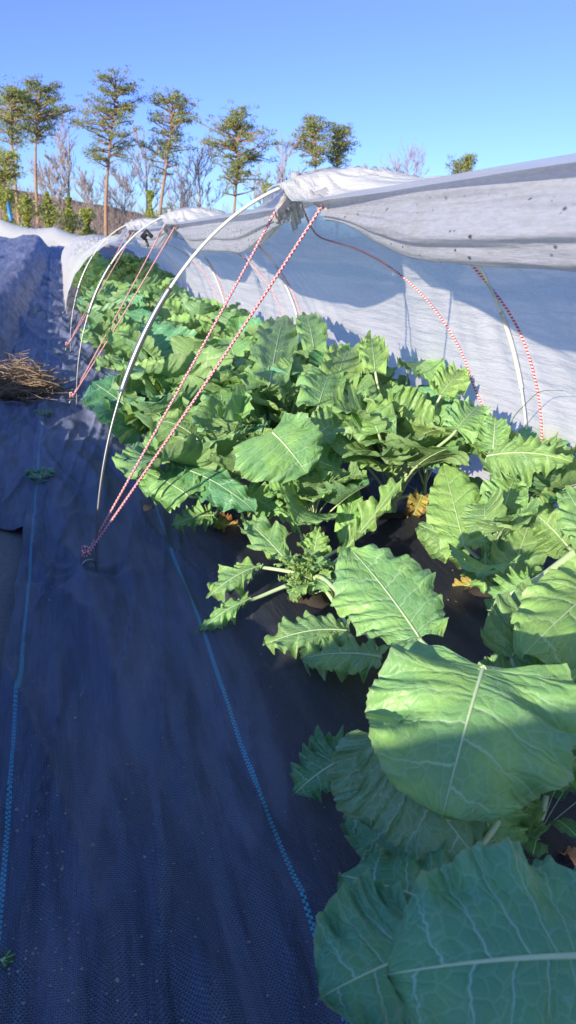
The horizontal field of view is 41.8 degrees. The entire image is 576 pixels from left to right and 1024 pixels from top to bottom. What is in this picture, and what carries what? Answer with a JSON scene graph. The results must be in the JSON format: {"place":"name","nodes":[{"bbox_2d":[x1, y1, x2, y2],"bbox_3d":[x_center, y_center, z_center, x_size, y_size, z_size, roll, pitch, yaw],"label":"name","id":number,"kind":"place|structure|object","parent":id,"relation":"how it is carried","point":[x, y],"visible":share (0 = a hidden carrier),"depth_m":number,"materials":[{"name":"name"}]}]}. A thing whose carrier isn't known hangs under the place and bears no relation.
{"place":"outdoors","nodes":[
{"label":"outdoors","id":0,"kind":"place"},
{"bbox_2d":[6,202,12,220],"bbox_3d":[-8.650,-9.339,23.413,0.138,0.560,0.113,4,19,5],"label":"post","id":1,"kind":"object","parent":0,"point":[9,213],"visible":1,"depth_m":23.38,"materials":[{"name":"blue plastic"}]},
{"bbox_2d":[0,527,22,686],"bbox_3d":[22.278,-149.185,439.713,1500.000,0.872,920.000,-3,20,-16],"label":"ground","id":2,"kind":"structure","parent":0,"point":[10,556],"depth_m":2.36,"materials":[{"name":"black fabric"}]},
{"bbox_2d":[0,187,23,225],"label":"young pine","id":3,"kind":"object","parent":2,"relation":"on","point":[9,197],"visible":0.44,"depth_m":34.95,"materials":[{"name":"green plant"}]},
{"bbox_2d":[0,146,31,218],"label":"pine tree","id":4,"kind":"object","parent":2,"relation":"on","point":[7,160],"visible":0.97,"depth_m":37.93,"materials":[{"name":"green plant"}]},
{"bbox_2d":[0,178,33,218],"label":"bare tree","id":5,"kind":"object","parent":2,"relation":"on","point":[8,186],"visible":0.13,"depth_m":57.67,"materials":[{"name":"grey plant"}]},
{"bbox_2d":[0,82,38,225],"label":"pine tree","id":6,"kind":"object","parent":2,"relation":"on","point":[11,132],"visible":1,"depth_m":44.15,"materials":[{"name":"green plant"}]},
{"bbox_2d":[0,234,49,373],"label":"bed cover fabric","id":7,"kind":"object","parent":2,"relation":"on","point":[24,259],"visible":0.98,"depth_m":10.51,"materials":[{"name":"white fabric"}]},
{"bbox_2d":[12,193,37,227],"bbox_3d":[-12.918,-14.351,37.278,2.588,2.657,2.658,-3,20,-16],"label":"young pine","id":8,"kind":"object","parent":2,"relation":"on","point":[28,213],"visible":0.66,"depth_m":37.02,"materials":[{"name":"green plant"}]},
{"bbox_2d":[0,246,53,1023],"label":"ground cover fabric","id":9,"kind":"object","parent":2,"relation":"on","point":[17,429],"visible":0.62,"depth_m":3.40,"materials":[{"name":"black fabric"}]},
{"bbox_2d":[0,349,86,404],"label":"straw clump","id":10,"kind":"object","parent":9,"relation":"on","point":[22,382],"visible":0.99,"depth_m":4.72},
{"bbox_2d":[0,71,77,227],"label":"pine tree","id":11,"kind":"object","parent":2,"relation":"on","point":[43,115],"visible":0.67,"depth_m":47.06,"materials":[{"name":"green plant"}]},
{"bbox_2d":[0,220,79,246],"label":"row cover","id":12,"kind":"object","parent":2,"relation":"on","point":[52,236],"visible":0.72,"depth_m":24.13,"materials":[{"name":"fabric"}]},
{"bbox_2d":[17,150,73,216],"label":"bare tree","id":13,"kind":"object","parent":2,"relation":"on","point":[40,180],"visible":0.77,"depth_m":50.81,"materials":[{"name":"grey plant"}]},
{"bbox_2d":[32,191,64,227],"bbox_3d":[-11.763,-14.164,36.729,2.142,2.740,2.212,-14,25,-40],"label":"young pine","id":14,"kind":"object","parent":2,"relation":"on","point":[49,204],"visible":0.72,"depth_m":36.44,"materials":[{"name":"green plant"}]},
{"bbox_2d":[38,98,89,209],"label":"bare tree","id":15,"kind":"object","parent":2,"relation":"on","point":[67,156],"visible":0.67,"depth_m":52.78,"materials":[{"name":"grey plant"}]},
{"bbox_2d":[55,196,85,233],"bbox_3d":[-11.214,-14.835,38.859,2.824,2.669,2.540,-3,20,-16],"label":"young pine","id":16,"kind":"object","parent":2,"relation":"on","point":[69,215],"visible":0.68,"depth_m":38.52,"materials":[{"name":"green plant"}]},
{"bbox_2d":[75,208,101,235],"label":"young pine","id":17,"kind":"object","parent":2,"relation":"on","point":[85,213],"visible":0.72,"depth_m":40.67,"materials":[{"name":"green plant"}]},
{"bbox_2d":[71,163,121,223],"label":"bare tree","id":18,"kind":"object","parent":2,"relation":"on","point":[88,187],"visible":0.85,"depth_m":60.90,"materials":[{"name":"grey plant"}]},
{"bbox_2d":[67,64,146,246],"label":"pine tree","id":19,"kind":"object","parent":2,"relation":"on","point":[118,109],"visible":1,"depth_m":46.58,"materials":[{"name":"green plant"}]},
{"bbox_2d":[1,193,231,247],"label":"undergrowth","id":20,"kind":"object","parent":2,"relation":"on","point":[114,226],"visible":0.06,"depth_m":51.59,"materials":[{"name":"green plant"}]},
{"bbox_2d":[97,160,143,231],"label":"bare tree","id":21,"kind":"object","parent":2,"relation":"on","point":[114,199],"visible":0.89,"depth_m":56.85,"materials":[{"name":"grey plant"}]},
{"bbox_2d":[63,251,184,313],"bbox_3d":[-1.933,-2.825,9.118,1.568,0.997,0.019,-3,20,-16],"label":"support hoop","id":22,"kind":"object","parent":2,"relation":"on","point":[165,254],"visible":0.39,"depth_m":9.18,"materials":[{"name":"metal"}]},
{"bbox_2d":[65,225,224,351],"bbox_3d":[-1.242,-2.002,6.861,1.568,1.226,0.019,-3,20,-16],"label":"support hoop","id":23,"kind":"object","parent":2,"relation":"on","point":[85,269],"visible":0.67,"depth_m":6.69,"materials":[{"name":"metal"}]},
{"bbox_2d":[65,231,218,345],"bbox_3d":[-1.405,-2.192,7.321,1.519,1.078,1.066,-3,20,-16],"label":"tie rope","id":24,"kind":"object","parent":23,"relation":"attached to","point":[66,343],"visible":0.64,"depth_m":6.80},
{"bbox_2d":[67,231,227,345],"bbox_3d":[-1.237,-1.993,6.823,1.468,1.036,0.402,-8,21,-27],"label":"tie rope","id":25,"kind":"object","parent":23,"relation":"attached to","point":[113,268],"visible":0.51,"depth_m":6.73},
{"bbox_2d":[116,126,174,214],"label":"bare tree","id":26,"kind":"object","parent":2,"relation":"on","point":[139,165],"visible":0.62,"depth_m":59.90,"materials":[{"name":"grey plant"}]},
{"bbox_2d":[140,190,158,218],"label":"young pine","id":27,"kind":"object","parent":2,"relation":"on","point":[150,197],"visible":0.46,"depth_m":43.16,"materials":[{"name":"green plant"}]},
{"bbox_2d":[135,85,201,216],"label":"pine tree","id":28,"kind":"object","parent":2,"relation":"on","point":[174,122],"visible":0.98,"depth_m":48.38,"materials":[{"name":"green plant"}]},
{"bbox_2d":[69,217,297,406],"bbox_3d":[-0.559,-1.195,4.628,1.568,1.226,0.019,-3,20,-16],"label":"support hoop","id":29,"kind":"object","parent":2,"relation":"on","point":[106,272],"visible":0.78,"depth_m":4.45,"materials":[{"name":"metal"}]},
{"bbox_2d":[140,229,152,246],"bbox_3d":[-0.817,-1.587,4.364,0.078,0.102,0.044,2,19,-1],"label":"cover clip","id":30,"kind":"object","parent":29,"relation":"attached to","point":[145,234],"visible":1,"depth_m":4.34,"materials":[{"name":"black plastic"}]},
{"bbox_2d":[69,227,282,397],"bbox_3d":[-0.721,-1.384,5.090,1.521,1.076,1.066,-3,20,-16],"label":"tie rope","id":31,"kind":"object","parent":29,"relation":"attached to","point":[70,394],"visible":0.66,"depth_m":4.55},
{"bbox_2d":[72,226,300,396],"bbox_3d":[-0.554,-1.185,4.591,1.468,1.036,0.402,-8,21,-27],"label":"tie rope","id":32,"kind":"object","parent":29,"relation":"attached to","point":[138,290],"visible":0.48,"depth_m":4.40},
{"bbox_2d":[165,157,202,208],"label":"bare tree","id":33,"kind":"object","parent":2,"relation":"on","point":[182,184],"visible":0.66,"depth_m":64.38,"materials":[{"name":"grey plant"}]},
{"bbox_2d":[177,135,227,207],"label":"bare tree","id":34,"kind":"object","parent":2,"relation":"on","point":[198,174],"visible":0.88,"depth_m":55.27,"materials":[{"name":"grey plant"}]},
{"bbox_2d":[182,99,282,212],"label":"pine tree","id":35,"kind":"object","parent":2,"relation":"on","point":[231,121],"visible":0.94,"depth_m":45.91,"materials":[{"name":"green plant"}]},
{"bbox_2d":[237,158,279,209],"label":"bare tree","id":36,"kind":"object","parent":2,"relation":"on","point":[257,194],"visible":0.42,"depth_m":62.58,"materials":[{"name":"grey plant"}]},
{"bbox_2d":[261,183,273,192],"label":"young pine","id":37,"kind":"object","parent":2,"relation":"on","point":[266,187],"visible":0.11,"depth_m":43.62,"materials":[{"name":"green plant"}]},
{"bbox_2d":[258,130,306,198],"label":"bare tree","id":38,"kind":"object","parent":2,"relation":"on","point":[282,170],"visible":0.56,"depth_m":53.93,"materials":[{"name":"grey plant"}]},
{"bbox_2d":[0,245,575,1023],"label":"ground cover fabric","id":39,"kind":"object","parent":2,"relation":"on","point":[282,891],"visible":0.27,"depth_m":1.48,"materials":[{"name":"black fabric"}]},
{"bbox_2d":[0,950,15,966],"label":"seedling","id":40,"kind":"object","parent":39,"relation":"on","point":[8,955],"visible":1,"depth_m":1.03,"materials":[{"name":"green plant"}]},
{"bbox_2d":[24,466,54,481],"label":"weed","id":41,"kind":"object","parent":39,"relation":"on","point":[42,473],"visible":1,"depth_m":3.13,"materials":[{"name":"green plant"}]},
{"bbox_2d":[33,410,52,415],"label":"weed","id":42,"kind":"object","parent":39,"relation":"on","point":[43,412],"visible":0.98,"depth_m":4.33,"materials":[{"name":"green plant"}]},
{"bbox_2d":[73,268,120,296],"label":"kale plant","id":43,"kind":"object","parent":39,"relation":"on","point":[91,281],"visible":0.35,"depth_m":8.85,"materials":[{"name":"green plant"}]},
{"bbox_2d":[76,256,117,274],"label":"kale plant","id":44,"kind":"object","parent":39,"relation":"on","point":[99,261],"visible":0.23,"depth_m":10.08,"materials":[{"name":"green plant"}]},
{"bbox_2d":[72,266,121,296],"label":"kale plant","id":45,"kind":"object","parent":39,"relation":"on","point":[96,271],"visible":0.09,"depth_m":9.36,"materials":[{"name":"green plant"}]},
{"bbox_2d":[79,253,116,274],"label":"kale plant","id":46,"kind":"object","parent":39,"relation":"on","point":[93,261],"visible":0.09,"depth_m":10.66,"materials":[{"name":"green plant"}]},
{"bbox_2d":[77,280,134,304],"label":"kale plant","id":47,"kind":"object","parent":39,"relation":"on","point":[81,300],"visible":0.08,"depth_m":8.31,"materials":[{"name":"green plant"}]},
{"bbox_2d":[77,288,144,309],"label":"kale plant","id":48,"kind":"object","parent":39,"relation":"on","point":[112,292],"visible":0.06,"depth_m":6.51,"materials":[{"name":"green plant"}]},
{"bbox_2d":[80,287,145,314],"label":"kale plant","id":49,"kind":"object","parent":39,"relation":"on","point":[83,303],"visible":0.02,"depth_m":7.13,"materials":[{"name":"green plant"}]},
{"bbox_2d":[86,280,148,298],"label":"kale plant","id":50,"kind":"object","parent":39,"relation":"on","point":[111,284],"visible":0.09,"depth_m":7.66,"materials":[{"name":"green plant"}]},
{"bbox_2d":[80,293,163,342],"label":"kale plant","id":51,"kind":"object","parent":39,"relation":"on","point":[101,299],"visible":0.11,"depth_m":5.96,"materials":[{"name":"green plant"}]},
{"bbox_2d":[83,302,161,334],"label":"kale plant","id":52,"kind":"object","parent":39,"relation":"on","point":[95,317],"visible":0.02,"depth_m":5.25,"materials":[{"name":"green plant"}]},
{"bbox_2d":[80,308,180,369],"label":"kale plant","id":53,"kind":"object","parent":39,"relation":"on","point":[140,316],"visible":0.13,"depth_m":4.75,"materials":[{"name":"green plant"}]},
{"bbox_2d":[111,252,150,270],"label":"kale plant","id":54,"kind":"object","parent":39,"relation":"on","point":[120,262],"visible":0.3,"depth_m":11.31,"materials":[{"name":"green plant"}]},
{"bbox_2d":[115,253,148,271],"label":"kale plant","id":55,"kind":"object","parent":39,"relation":"on","point":[128,259],"visible":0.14,"depth_m":10.73,"materials":[{"name":"green plant"}]},
{"bbox_2d":[121,271,165,291],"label":"kale plant","id":56,"kind":"object","parent":39,"relation":"on","point":[130,279],"visible":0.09,"depth_m":9.00,"materials":[{"name":"green plant"}]},
{"bbox_2d":[117,262,174,280],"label":"kale plant","id":57,"kind":"object","parent":39,"relation":"on","point":[145,269],"visible":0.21,"depth_m":9.66,"materials":[{"name":"green plant"}]},
{"bbox_2d":[123,262,170,281],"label":"kale plant","id":58,"kind":"object","parent":39,"relation":"on","point":[130,270],"visible":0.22,"depth_m":10.08,"materials":[{"name":"green plant"}]},
{"bbox_2d":[143,505,154,511],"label":"dry leaf","id":59,"kind":"object","parent":39,"relation":"on","point":[146,507],"visible":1,"depth_m":2.64,"materials":[{"name":"brown plant"}]},
{"bbox_2d":[94,319,208,370],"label":"kale plant","id":60,"kind":"object","parent":39,"relation":"on","point":[121,350],"visible":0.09,"depth_m":4.22,"materials":[{"name":"green plant"}]},
{"bbox_2d":[131,274,184,292],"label":"kale plant","id":61,"kind":"object","parent":39,"relation":"on","point":[148,281],"visible":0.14,"depth_m":8.36,"materials":[{"name":"green plant"}]},
{"bbox_2d":[145,283,177,305],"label":"kale plant","id":62,"kind":"object","parent":39,"relation":"on","point":[156,290],"visible":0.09,"depth_m":7.90,"materials":[{"name":"green plant"}]},
{"bbox_2d":[81,359,249,448],"bbox_3d":[-0.430,-0.343,3.017,0.730,0.481,0.660,7,20,14],"label":"kale plant","id":63,"kind":"object","parent":39,"relation":"on","point":[95,401],"visible":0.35,"depth_m":2.89,"materials":[{"name":"green plant"}]},
{"bbox_2d":[100,321,234,379],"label":"kale plant","id":64,"kind":"object","parent":39,"relation":"on","point":[164,341],"visible":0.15,"depth_m":3.64,"materials":[{"name":"green plant"}]},
{"bbox_2d":[149,285,199,306],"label":"kale plant","id":65,"kind":"object","parent":39,"relation":"on","point":[174,294],"visible":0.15,"depth_m":7.26,"materials":[{"name":"green plant"}]},
{"bbox_2d":[102,345,258,435],"bbox_3d":[-0.305,-0.427,3.155,0.923,0.546,0.657,-10,23,-33],"label":"kale plant","id":66,"kind":"object","parent":39,"relation":"on","point":[175,367],"visible":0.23,"depth_m":2.91,"materials":[{"name":"green plant"}]},
{"bbox_2d":[159,297,226,320],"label":"kale plant","id":67,"kind":"object","parent":39,"relation":"on","point":[179,306],"visible":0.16,"depth_m":6.08,"materials":[{"name":"green plant"}]},
{"bbox_2d":[112,390,282,533],"bbox_3d":[-0.215,-0.167,2.601,0.624,0.469,0.698,5,19,9],"label":"kale plant","id":68,"kind":"object","parent":39,"relation":"on","point":[197,449],"visible":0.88,"depth_m":2.45,"materials":[{"name":"green plant"}]},
{"bbox_2d":[179,290,219,309],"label":"kale plant","id":69,"kind":"object","parent":39,"relation":"on","point":[183,294],"visible":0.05,"depth_m":6.59,"materials":[{"name":"green plant"}]},
{"bbox_2d":[166,302,248,323],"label":"kale plant","id":70,"kind":"object","parent":39,"relation":"on","point":[184,318],"visible":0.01,"depth_m":5.66,"materials":[{"name":"green plant"}]},
{"bbox_2d":[194,309,249,337],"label":"kale plant","id":71,"kind":"object","parent":39,"relation":"on","point":[207,322],"visible":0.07,"depth_m":4.89,"materials":[{"name":"green plant"}]},
{"bbox_2d":[195,315,263,339],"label":"kale plant","id":72,"kind":"object","parent":39,"relation":"on","point":[235,323],"visible":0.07,"depth_m":4.38,"materials":[{"name":"green plant"}]},
{"bbox_2d":[204,312,362,402],"bbox_3d":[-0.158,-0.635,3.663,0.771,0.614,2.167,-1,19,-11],"label":"kale plant","id":73,"kind":"object","parent":39,"relation":"on","point":[272,341],"visible":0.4,"depth_m":3.32,"materials":[{"name":"green plant"}]},
{"bbox_2d":[242,336,327,363],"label":"kale plant","id":74,"kind":"object","parent":39,"relation":"on","point":[299,347],"visible":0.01,"depth_m":3.85,"materials":[{"name":"green plant"}]},
{"bbox_2d":[0,373,574,1022],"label":"soil crumbs","id":75,"kind":"object","parent":39,"relation":"on","point":[118,767],"visible":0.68,"depth_m":1.28,"materials":[{"name":"brown soil"}]},
{"bbox_2d":[196,476,404,682],"bbox_3d":[0.053,0.108,2.079,0.497,0.313,1.020,5,19,8],"label":"kale plant","id":76,"kind":"object","parent":39,"relation":"on","point":[342,654],"visible":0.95,"depth_m":1.99,"materials":[{"name":"green plant"}]},
{"bbox_2d":[268,461,369,531],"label":"kale plant","id":77,"kind":"object","parent":39,"relation":"on","point":[311,487],"visible":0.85,"depth_m":2.37,"materials":[{"name":"green plant"}]},
{"bbox_2d":[267,344,382,385],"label":"kale plant","id":78,"kind":"object","parent":39,"relation":"on","point":[315,358],"visible":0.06,"depth_m":3.27,"materials":[{"name":"green plant"}]},
{"bbox_2d":[217,511,489,608],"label":"soil","id":79,"kind":"structure","parent":39,"relation":"on","point":[317,600],"depth_m":2.04,"materials":[{"name":"brown soil mulch film"}]},
{"bbox_2d":[220,357,376,483],"bbox_3d":[-0.033,-0.254,2.737,0.718,0.514,1.129,11,21,23],"label":"kale plant","id":80,"kind":"object","parent":79,"relation":"on","point":[288,448],"visible":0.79,"depth_m":2.44,"materials":[{"name":"green plant"}]},
{"bbox_2d":[320,330,494,517],"bbox_3d":[0.364,-0.310,2.823,0.787,0.649,1.132,-3,20,-16],"label":"kale plant","id":81,"kind":"object","parent":79,"relation":"on","point":[399,429],"visible":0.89,"depth_m":2.52,"materials":[{"name":"green plant"}]},
{"bbox_2d":[484,485,575,669],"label":"kale plant","id":82,"kind":"object","parent":79,"relation":"on","point":[543,619],"visible":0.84,"depth_m":1.46,"materials":[{"name":"green plant"}]},
{"bbox_2d":[362,366,409,384],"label":"kale plant","id":83,"kind":"object","parent":39,"relation":"on","point":[384,379],"visible":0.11,"depth_m":3.38,"materials":[{"name":"green plant"}]},
{"bbox_2d":[386,380,470,494],"bbox_3d":[0.520,-0.295,3.021,0.567,0.472,0.691,11,21,23],"label":"kale plant","id":84,"kind":"object","parent":39,"relation":"on","point":[430,393],"visible":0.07,"depth_m":2.98,"materials":[{"name":"green plant"}]},
{"bbox_2d":[289,543,575,861],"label":"kale plant","id":85,"kind":"object","parent":39,"relation":"on","point":[457,752],"visible":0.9,"depth_m":1.05,"materials":[{"name":"green plant"}]},
{"bbox_2d":[313,837,575,1023],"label":"kale plant","id":86,"kind":"object","parent":39,"relation":"on","point":[479,932],"visible":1,"depth_m":0.72,"materials":[{"name":"green plant"}]},
{"bbox_2d":[415,463,555,593],"bbox_3d":[0.555,0.084,2.158,0.453,0.354,0.526,13,21,27],"label":"kale plant","id":87,"kind":"object","parent":39,"relation":"on","point":[464,518],"visible":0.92,"depth_m":2.15,"materials":[{"name":"green plant"}]},
{"bbox_2d":[461,413,575,510],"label":"kale plant","id":88,"kind":"object","parent":39,"relation":"on","point":[500,448],"visible":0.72,"depth_m":2.21,"materials":[{"name":"green plant"}]},
{"bbox_2d":[522,785,575,858],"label":"round leaf weed","id":89,"kind":"object","parent":39,"relation":"on","point":[533,848],"visible":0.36,"depth_m":1.16,"materials":[{"name":"green plant"}]},
{"bbox_2d":[557,846,575,865],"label":"dry leaf","id":90,"kind":"object","parent":39,"relation":"on","point":[570,852],"visible":1,"depth_m":1.20,"materials":[{"name":"brown plant"}]},
{"bbox_2d":[81,186,526,571],"bbox_3d":[0.149,-0.368,2.312,1.568,1.226,0.019,-3,20,-16],"label":"support hoop","id":91,"kind":"object","parent":2,"relation":"on","point":[146,330],"visible":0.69,"depth_m":2.12,"materials":[{"name":"metal"}]},
{"bbox_2d":[81,210,482,556],"bbox_3d":[-0.014,-0.557,2.772,1.518,1.077,1.066,-3,20,-16],"label":"tie rope","id":92,"kind":"object","parent":91,"relation":"attached to","point":[86,550],"visible":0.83,"depth_m":2.24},
{"bbox_2d":[86,205,542,555],"bbox_3d":[0.154,-0.359,2.274,1.468,1.036,0.402,-8,21,-27],"label":"tie rope","id":93,"kind":"object","parent":91,"relation":"attached to","point":[237,336],"visible":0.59,"depth_m":2.10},
{"bbox_2d":[61,153,575,508],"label":"row cover","id":94,"kind":"object","parent":91,"relation":"on","point":[510,229],"visible":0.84,"depth_m":2.48,"materials":[{"name":"fabric"}]},
{"bbox_2d":[284,112,335,169],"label":"pine tree","id":95,"kind":"object","parent":2,"relation":"on","point":[311,124],"visible":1,"depth_m":52.69,"materials":[{"name":"green plant"}]},
{"bbox_2d":[321,123,361,167],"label":"pine tree","id":96,"kind":"object","parent":2,"relation":"on","point":[340,144],"visible":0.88,"depth_m":54.28,"materials":[{"name":"green plant"}]},
{"bbox_2d":[380,134,429,176],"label":"bare tree","id":97,"kind":"object","parent":2,"relation":"on","point":[413,152],"visible":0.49,"depth_m":63.30,"materials":[{"name":"grey plant"}]},
{"bbox_2d":[445,153,478,174],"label":"pine tree","id":98,"kind":"object","parent":2,"relation":"on","point":[466,165],"visible":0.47,"depth_m":62.51,"materials":[{"name":"green plant"}]},
{"bbox_2d":[1,189,141,233],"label":"hill","id":99,"kind":"structure","parent":0,"point":[80,203],"depth_m":80.76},
{"bbox_2d":[0,0,575,216],"label":"sky","id":100,"kind":"structure","parent":0,"point":[493,80],"materials":[{"name":"blue"}]}
]}

